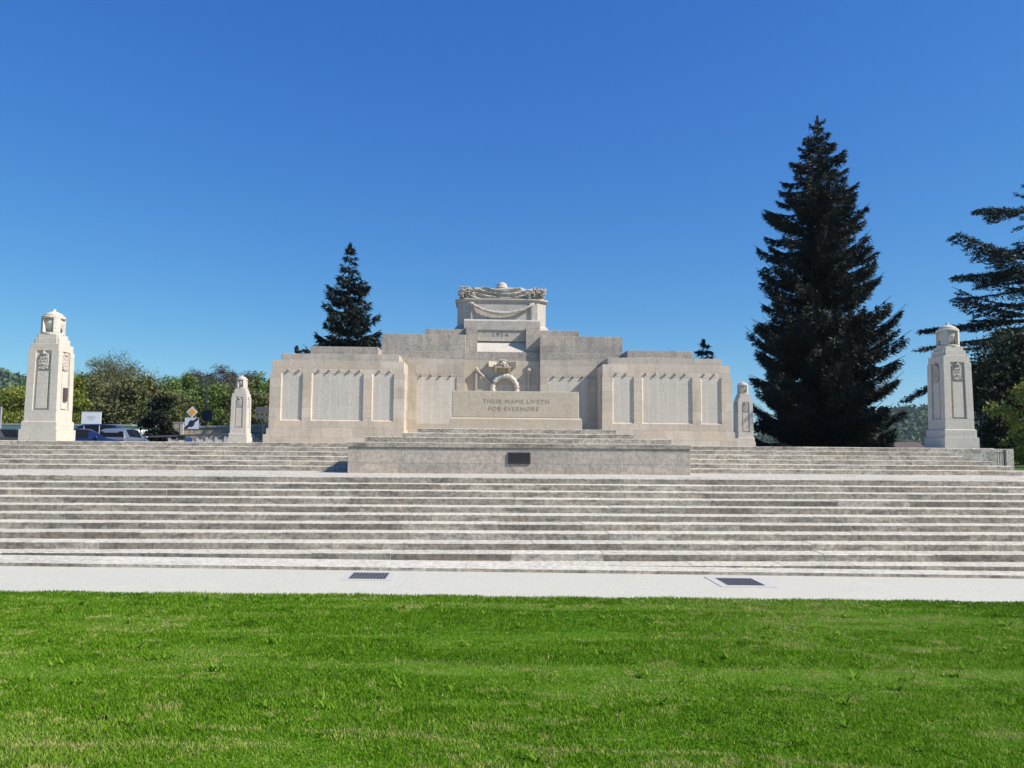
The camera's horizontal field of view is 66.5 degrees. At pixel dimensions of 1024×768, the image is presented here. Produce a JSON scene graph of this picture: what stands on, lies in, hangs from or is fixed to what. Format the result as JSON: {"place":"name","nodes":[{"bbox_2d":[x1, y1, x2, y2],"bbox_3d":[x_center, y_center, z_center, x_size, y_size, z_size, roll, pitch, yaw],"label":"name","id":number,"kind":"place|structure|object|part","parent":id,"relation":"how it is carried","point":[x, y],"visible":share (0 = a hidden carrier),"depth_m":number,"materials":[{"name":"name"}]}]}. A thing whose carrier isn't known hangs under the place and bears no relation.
{"place":"outdoors","nodes":[
{"label":"outdoors","id":0,"kind":"place"},
{"bbox_2d":[1,423,155,432],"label":"building","id":1,"kind":"structure","parent":0,"point":[18,426],"depth_m":68.22,"materials":[{"name":"white paint"}]},
{"bbox_2d":[177,435,186,441],"bbox_3d":[-21.560,3.947,50.979,0.480,1.190,0.360,1,-5,-2],"label":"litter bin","id":2,"kind":"object","parent":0,"point":[181,437],"visible":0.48,"depth_m":50.85,"materials":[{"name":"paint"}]},
{"bbox_2d":[172,422,267,439],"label":"stone wall","id":3,"kind":"structure","parent":0,"point":[212,429],"depth_m":61.44,"materials":[{"name":"stone"}]},
{"bbox_2d":[0,589,1023,767],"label":"lawn","id":4,"kind":"structure","parent":0,"point":[470,673],"depth_m":6.34,"materials":[{"name":"green plant"}]},
{"bbox_2d":[0,566,1023,604],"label":"path","id":5,"kind":"structure","parent":0,"point":[157,580],"depth_m":10.94,"materials":[{"name":"grey concrete"}]},
{"bbox_2d":[340,571,396,580],"bbox_3d":[-2.081,2.823,11.400,0.730,0.067,0.730,1,-5,-2],"label":"drain grate","id":6,"kind":"object","parent":5,"relation":"on","point":[372,576],"visible":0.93,"depth_m":11.36,"materials":[{"name":"metal"}]},
{"bbox_2d":[705,577,777,587],"bbox_3d":[3.348,2.935,11.497,0.810,0.067,0.860,1,-5,-2],"label":"drain grate","id":7,"kind":"object","parent":5,"relation":"on","point":[754,582],"visible":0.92,"depth_m":11.44,"materials":[{"name":"metal"}]},
{"bbox_2d":[0,0,1023,434],"label":"sky","id":8,"kind":"structure","parent":0,"point":[184,183],"materials":[{"name":"blue"}]},
{"bbox_2d":[1012,461,1023,470],"bbox_3d":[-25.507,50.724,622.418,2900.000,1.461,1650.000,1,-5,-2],"label":"ground","id":9,"kind":"structure","parent":0,"point":[1017,467],"depth_m":30.53,"materials":[{"name":"green plant"}]},
{"bbox_2d":[0,383,25,422],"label":"broadleaf tree","id":10,"kind":"object","parent":9,"relation":"on","point":[12,402],"visible":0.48,"depth_m":76.17,"materials":[{"name":"green plant"}]},
{"bbox_2d":[11,379,25,387],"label":"broadleaf tree","id":11,"kind":"object","parent":9,"relation":"on","point":[21,383],"depth_m":97.29,"materials":[{"name":"green plant"}]},
{"bbox_2d":[72,374,93,423],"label":"broadleaf tree","id":12,"kind":"object","parent":9,"relation":"on","point":[81,402],"visible":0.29,"depth_m":76.04,"materials":[{"name":"green plant"}]},
{"bbox_2d":[75,370,134,423],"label":"broadleaf tree","id":13,"kind":"object","parent":9,"relation":"on","point":[96,392],"visible":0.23,"depth_m":80.96,"materials":[{"name":"green plant"}]},
{"bbox_2d":[74,350,168,414],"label":"broadleaf tree","id":14,"kind":"object","parent":9,"relation":"on","point":[119,374],"visible":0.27,"depth_m":89.91,"materials":[{"name":"green plant"}]},
{"bbox_2d":[92,374,181,425],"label":"broadleaf tree","id":15,"kind":"object","parent":9,"relation":"on","point":[136,394],"visible":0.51,"depth_m":80.73,"materials":[{"name":"green plant"}]},
{"bbox_2d":[132,391,178,441],"bbox_3d":[-26.660,2.999,58.909,3.297,4.998,2.817,1,-5,-2],"label":"evergreen bush","id":16,"kind":"object","parent":9,"relation":"on","point":[162,406],"visible":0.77,"depth_m":58.43,"materials":[{"name":"green plant"}]},
{"bbox_2d":[133,373,186,415],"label":"broadleaf tree","id":17,"kind":"object","parent":9,"relation":"on","point":[174,385],"visible":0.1,"depth_m":98.11,"materials":[{"name":"green plant"}]},
{"bbox_2d":[144,390,214,441],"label":"broadleaf tree","id":18,"kind":"object","parent":9,"relation":"on","point":[178,400],"visible":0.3,"depth_m":84.49,"materials":[{"name":"green plant"}]},
{"bbox_2d":[180,372,203,394],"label":"broadleaf tree","id":19,"kind":"object","parent":9,"relation":"on","point":[188,379],"visible":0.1,"depth_m":102.42,"materials":[{"name":"green plant"}]},
{"bbox_2d":[178,367,215,387],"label":"broadleaf tree","id":20,"kind":"object","parent":9,"relation":"on","point":[201,376],"visible":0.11,"depth_m":109.67,"materials":[{"name":"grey plant"}]},
{"bbox_2d":[183,379,233,425],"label":"broadleaf tree","id":21,"kind":"object","parent":9,"relation":"on","point":[213,396],"visible":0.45,"depth_m":87.35,"materials":[{"name":"green plant"}]},
{"bbox_2d":[202,371,226,425],"bbox_3d":[-24.394,2.220,64.047,1.808,6.679,0.346,1,-5,-2],"label":"street lamp","id":22,"kind":"object","parent":9,"relation":"on","point":[206,416],"visible":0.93,"depth_m":63.92,"materials":[{"name":"metal"}]},
{"bbox_2d":[205,361,238,387],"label":"broadleaf tree","id":23,"kind":"object","parent":9,"relation":"on","point":[227,376],"visible":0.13,"depth_m":113.76,"materials":[{"name":"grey plant"}]},
{"bbox_2d":[215,377,256,424],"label":"broadleaf tree","id":24,"kind":"object","parent":9,"relation":"on","point":[228,402],"visible":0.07,"depth_m":88.86,"materials":[{"name":"green plant"}]},
{"bbox_2d":[229,370,256,387],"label":"broadleaf tree","id":25,"kind":"object","parent":9,"relation":"on","point":[250,376],"visible":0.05,"depth_m":110.43,"materials":[{"name":"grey plant"}]},
{"bbox_2d":[218,388,268,424],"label":"broadleaf tree","id":26,"kind":"object","parent":9,"relation":"on","point":[259,399],"visible":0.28,"depth_m":83.71,"materials":[{"name":"green plant"}]},
{"bbox_2d":[248,370,269,395],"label":"broadleaf tree","id":27,"kind":"object","parent":9,"relation":"on","point":[258,384],"visible":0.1,"depth_m":94.55,"materials":[{"name":"green plant"}]},
{"bbox_2d":[255,407,268,441],"bbox_3d":[-15.846,2.977,49.806,1.040,3.030,0.185,1,-5,-2],"label":"traffic sign","id":28,"kind":"object","parent":9,"relation":"on","point":[262,416],"visible":0.65,"depth_m":49.80,"materials":[{"name":"metal"}]},
{"bbox_2d":[294,345,304,353],"bbox_3d":[-15.781,1.364,57.455,4.038,8.582,4.388,4,-6,-37],"label":"spruce tree","id":29,"kind":"object","parent":9,"relation":"on","point":[296,351],"visible":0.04,"depth_m":57.69,"materials":[{"name":"green plant"}]},
{"bbox_2d":[302,242,382,353],"bbox_3d":[-12.630,-2.553,59.933,8.249,17.053,9.061,1,-5,-2],"label":"spruce tree","id":30,"kind":"object","parent":9,"relation":"on","point":[357,317],"visible":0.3,"depth_m":59.58,"materials":[{"name":"green plant"}]},
{"bbox_2d":[0,480,1023,578],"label":"stone staircase","id":31,"kind":"structure","parent":9,"relation":"on","point":[887,531],"depth_m":14.09,"materials":[{"name":"grey stone"}]},
{"bbox_2d":[0,469,1023,486],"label":"landing","id":32,"kind":"object","parent":9,"relation":"on","point":[346,477],"visible":0.94,"depth_m":17.00,"materials":[{"name":"stone"}]},
{"bbox_2d":[0,440,347,470],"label":"stone staircase","id":33,"kind":"structure","parent":32,"relation":"on","point":[126,455],"depth_m":20.93,"materials":[{"name":"grey stone"}]},
{"bbox_2d":[347,428,690,474],"bbox_3d":[0.130,1.803,20.930,8.400,1.174,3.834,1,-5,-2],"label":"stone podium","id":34,"kind":"object","parent":32,"relation":"on","point":[493,451],"visible":0.94,"depth_m":19.09,"materials":[{"name":"grey stone"}]},
{"bbox_2d":[450,391,581,429],"bbox_3d":[0.090,0.778,22.182,3.660,1.070,1.200,1,-5,-2],"label":"altar stone","id":35,"kind":"object","parent":34,"relation":"on","point":[509,410],"visible":0.98,"depth_m":21.63,"materials":[{"name":"stone"}]},
{"bbox_2d":[690,446,1023,475],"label":"stone staircase","id":36,"kind":"structure","parent":32,"relation":"on","point":[836,460],"depth_m":21.64,"materials":[{"name":"grey stone"}]},
{"bbox_2d":[113,445,1013,469],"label":"terrace","id":37,"kind":"structure","parent":9,"relation":"on","point":[1010,456],"depth_m":26.62,"materials":[{"name":"grey stone"}]},
{"bbox_2d":[18,309,75,440],"bbox_3d":[-14.674,-0.297,24.868,1.154,4.220,1.154,1,-5,-2],"label":"stone pylon","id":38,"kind":"object","parent":37,"relation":"on","point":[48,406],"visible":1,"depth_m":24.44,"materials":[{"name":"stone"}]},
{"bbox_2d":[227,375,251,441],"bbox_3d":[-16.720,1.546,48.240,1.154,4.220,1.154,1,-5,-2],"label":"stone pylon","id":39,"kind":"object","parent":37,"relation":"on","point":[240,423],"visible":0.99,"depth_m":47.80,"materials":[{"name":"stone"}]},
{"bbox_2d":[263,282,737,445],"bbox_3d":[-0.525,-0.950,37.408,19.740,7.760,9.390,1,-5,-2],"label":"stone memorial","id":40,"kind":"object","parent":37,"relation":"on","point":[500,337],"visible":0.96,"depth_m":33.17,"materials":[{"name":"stone"}]},
{"bbox_2d":[733,381,755,446],"bbox_3d":[14.651,1.904,49.548,1.154,4.220,1.154,1,-5,-2],"label":"stone pylon","id":41,"kind":"object","parent":37,"relation":"on","point":[743,429],"visible":1,"depth_m":49.10,"materials":[{"name":"stone"}]},
{"bbox_2d":[925,322,979,447],"bbox_3d":[14.599,0.037,26.088,1.154,4.220,1.154,1,-5,-2],"label":"stone pylon","id":42,"kind":"object","parent":37,"relation":"on","point":[950,403],"visible":0.98,"depth_m":25.67,"materials":[{"name":"stone"}]},
{"bbox_2d":[693,338,714,358],"bbox_3d":[15.036,1.281,60.829,5.145,9.804,5.031,1,-5,-2],"label":"spruce tree","id":43,"kind":"object","parent":9,"relation":"on","point":[702,352],"visible":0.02,"depth_m":60.80,"materials":[{"name":"green plant"}]},
{"bbox_2d":[746,115,910,447],"bbox_3d":[22.659,-7.062,57.303,11.396,26.173,11.788,-1,-5,18],"label":"spruce tree","id":44,"kind":"object","parent":9,"relation":"on","point":[817,348],"visible":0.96,"depth_m":55.05,"materials":[{"name":"green plant"}]},
{"bbox_2d":[887,443,907,447],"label":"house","id":45,"kind":"structure","parent":9,"relation":"on","point":[899,445],"depth_m":195.89,"materials":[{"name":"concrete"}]},
{"bbox_2d":[893,442,924,447],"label":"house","id":46,"kind":"structure","parent":9,"relation":"on","point":[913,444],"depth_m":206.41,"materials":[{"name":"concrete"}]},
{"bbox_2d":[899,184,1023,431],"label":"cedar tree","id":47,"kind":"object","parent":9,"relation":"on","point":[1013,274],"visible":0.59,"depth_m":47.41,"materials":[{"name":"green plant"}]},
{"bbox_2d":[966,317,1023,464],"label":"evergreen bush","id":48,"kind":"object","parent":9,"relation":"on","point":[996,371],"visible":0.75,"depth_m":36.19,"materials":[{"name":"green plant"}]},
{"bbox_2d":[994,450,1006,465],"bbox_3d":[15.094,2.531,24.349,0.620,0.960,0.060,1,-5,-2],"label":"metal fence","id":49,"kind":"object","parent":9,"relation":"on","point":[1004,458],"visible":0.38,"depth_m":24.36,"materials":[{"name":"grey metal"}]},
{"bbox_2d":[981,374,1023,463],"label":"leafy shrub","id":50,"kind":"object","parent":9,"relation":"on","point":[1011,417],"visible":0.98,"depth_m":30.74,"materials":[{"name":"green plant"}]},
{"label":"pavement","id":51,"kind":"structure","parent":0,"visible":0},
{"bbox_2d":[184,406,198,437],"bbox_3d":[-24.176,3.422,58.979,1.040,3.464,0.135,1,-5,-2],"label":"traffic sign","id":52,"kind":"object","parent":51,"relation":"on","point":[191,423],"visible":0.95,"depth_m":58.98,"materials":[{"name":"metal"}]},
{"bbox_2d":[143,432,265,441],"bbox_3d":[-22.115,4.210,58.063,11.700,1.600,0.300,1,-5,-2],"label":"concrete barrier","id":53,"kind":"object","parent":51,"relation":"on","point":[197,439],"visible":0.23,"depth_m":57.96,"materials":[{"name":"white concrete"}]},
{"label":"road","id":54,"kind":"structure","parent":0,"visible":0},
{"bbox_2d":[0,407,1,428],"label":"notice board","id":55,"kind":"object","parent":54,"relation":"on","point":[0,416],"visible":0.82,"depth_m":40.90,"materials":[{"name":"white"}]},
{"bbox_2d":[0,429,17,439],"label":"parked car","id":56,"kind":"object","parent":54,"relation":"on","point":[8,434],"visible":0.18,"depth_m":40.24,"materials":[{"name":"paint"}]},
{"bbox_3d":[-25.915,2.562,40.347,0.264,0.421,0.943,0,-5,8],"label":"side window","id":57,"kind":"part","parent":56,"relation":"part of","materials":[{"name":"black glass"}]},
{"bbox_2d":[81,411,101,433],"bbox_3d":[-22.388,2.621,41.558,1.060,2.325,0.105,1,-5,-2],"label":"notice board","id":58,"kind":"object","parent":54,"relation":"on","point":[90,417],"visible":0.74,"depth_m":41.58,"materials":[{"name":"white paint"}]},
{"bbox_2d":[74,428,120,440],"bbox_3d":[-22.212,3.001,40.484,4.200,1.400,2.220,2,-5,-22],"label":"parked car","id":59,"kind":"object","parent":54,"relation":"on","point":[86,435],"visible":0.16,"depth_m":39.92,"materials":[{"name":"blue paint"}]},
{"bbox_3d":[-21.960,2.528,39.806,0.703,0.448,0.256,2,-5,-22],"label":"side window","id":60,"kind":"part","parent":59,"relation":"part of","materials":[{"name":"black glass"}]},
{"bbox_2d":[76,424,119,432],"bbox_3d":[-27.682,3.736,53.747,4.300,1.950,2.220,1,-5,-10],"label":"parked car","id":61,"kind":"object","parent":54,"relation":"on","point":[94,427],"visible":0.11,"depth_m":53.02,"materials":[{"name":"blue paint"}]},
{"bbox_3d":[-28.514,3.061,52.882,1.040,0.593,0.266,1,-5,-10],"label":"side window","id":62,"kind":"part","parent":61,"relation":"part of","materials":[{"name":"black glass"}]},
{"bbox_3d":[-27.583,3.095,53.047,0.720,0.615,0.257,1,-5,-10],"label":"side window","id":63,"kind":"part","parent":61,"relation":"part of","materials":[{"name":"black glass"}]},
{"bbox_2d":[100,428,148,441],"bbox_3d":[-22.425,3.322,45.168,2.220,1.500,3.900,1,-5,-4],"label":"parked car","id":64,"kind":"object","parent":54,"relation":"on","point":[124,434],"visible":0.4,"depth_m":43.65,"materials":[{"name":"silver metal"}]},
{"bbox_3d":[-22.281,2.783,43.393,1.502,0.322,0.207,1,-5,-4],"label":"rear window","id":65,"kind":"part","parent":64,"relation":"part of","materials":[{"name":"black glass"}]},
{"bbox_3d":[-21.606,2.804,44.370,0.265,0.462,0.943,1,-5,-4],"label":"side window","id":66,"kind":"part","parent":64,"relation":"part of","materials":[{"name":"black glass"}]},
{"bbox_3d":[-21.667,2.881,45.223,0.256,0.478,0.653,1,-5,-4],"label":"side window","id":67,"kind":"part","parent":64,"relation":"part of","materials":[{"name":"black glass"}]},
{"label":"hill","id":68,"kind":"structure","parent":0,"visible":0},
{"bbox_2d":[754,403,1023,446],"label":"woodland","id":69,"kind":"object","parent":68,"relation":"on","point":[913,427],"visible":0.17,"depth_m":811.34,"materials":[{"name":"green plant"}]},
{"bbox_3d":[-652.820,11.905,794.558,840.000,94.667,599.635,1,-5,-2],"label":"hill","id":70,"kind":"structure","parent":0,"visible":0},
{"bbox_2d":[0,368,166,441],"bbox_3d":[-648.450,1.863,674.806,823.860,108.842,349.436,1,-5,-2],"label":"woodland","id":71,"kind":"object","parent":70,"relation":"on","point":[6,379],"visible":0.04,"depth_m":793.80,"materials":[{"name":"green plant"}]}
]}

